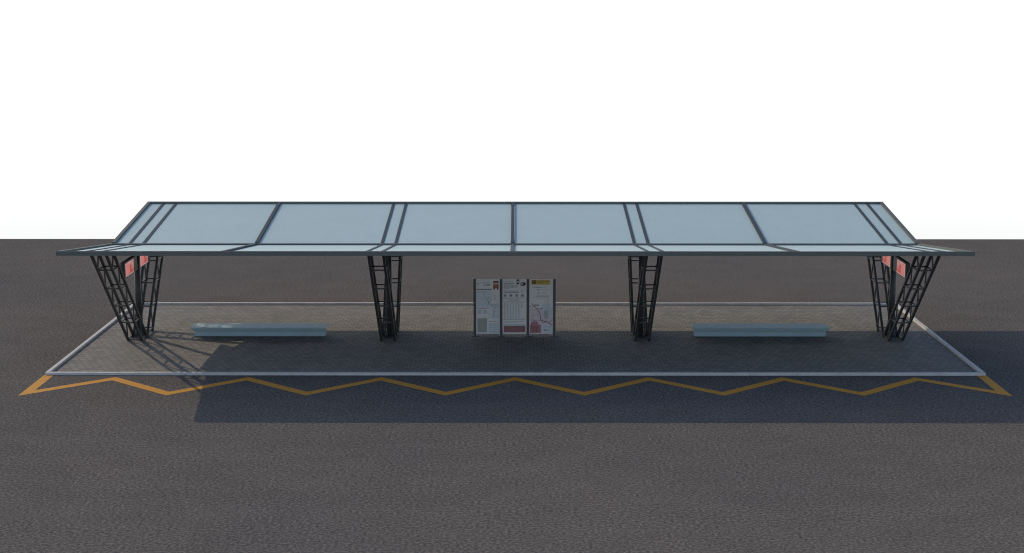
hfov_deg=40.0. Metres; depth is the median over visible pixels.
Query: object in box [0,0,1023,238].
sky
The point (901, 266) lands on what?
bus stop sign
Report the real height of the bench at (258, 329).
0.385 m
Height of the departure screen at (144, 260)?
0.570 m
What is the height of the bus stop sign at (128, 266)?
0.570 m
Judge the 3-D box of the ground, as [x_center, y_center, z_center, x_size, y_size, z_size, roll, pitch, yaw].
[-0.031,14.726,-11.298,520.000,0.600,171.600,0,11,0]
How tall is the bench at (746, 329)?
0.385 m
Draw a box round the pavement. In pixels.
[53,305,976,371]
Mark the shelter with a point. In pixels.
(387, 231)
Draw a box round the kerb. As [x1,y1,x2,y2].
[45,302,985,375]
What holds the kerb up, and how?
on the ground
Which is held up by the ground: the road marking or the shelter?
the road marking
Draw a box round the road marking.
[18,375,1011,395]
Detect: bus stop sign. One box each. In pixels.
[120,256,137,278]
[893,256,909,278]
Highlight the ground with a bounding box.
[0,239,1023,552]
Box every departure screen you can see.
[139,256,149,267]
[881,256,890,267]
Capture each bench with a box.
[190,323,328,335]
[691,323,829,336]
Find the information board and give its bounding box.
[472,278,556,335]
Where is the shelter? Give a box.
[56,201,974,340]
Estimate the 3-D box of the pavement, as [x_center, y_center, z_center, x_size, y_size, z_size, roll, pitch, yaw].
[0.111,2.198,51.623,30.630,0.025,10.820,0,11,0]
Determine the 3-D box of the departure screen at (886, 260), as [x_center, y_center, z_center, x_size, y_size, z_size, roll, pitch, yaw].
[13.880,-0.690,51.896,0.147,0.570,1.610,0,11,0]
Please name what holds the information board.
on the pavement

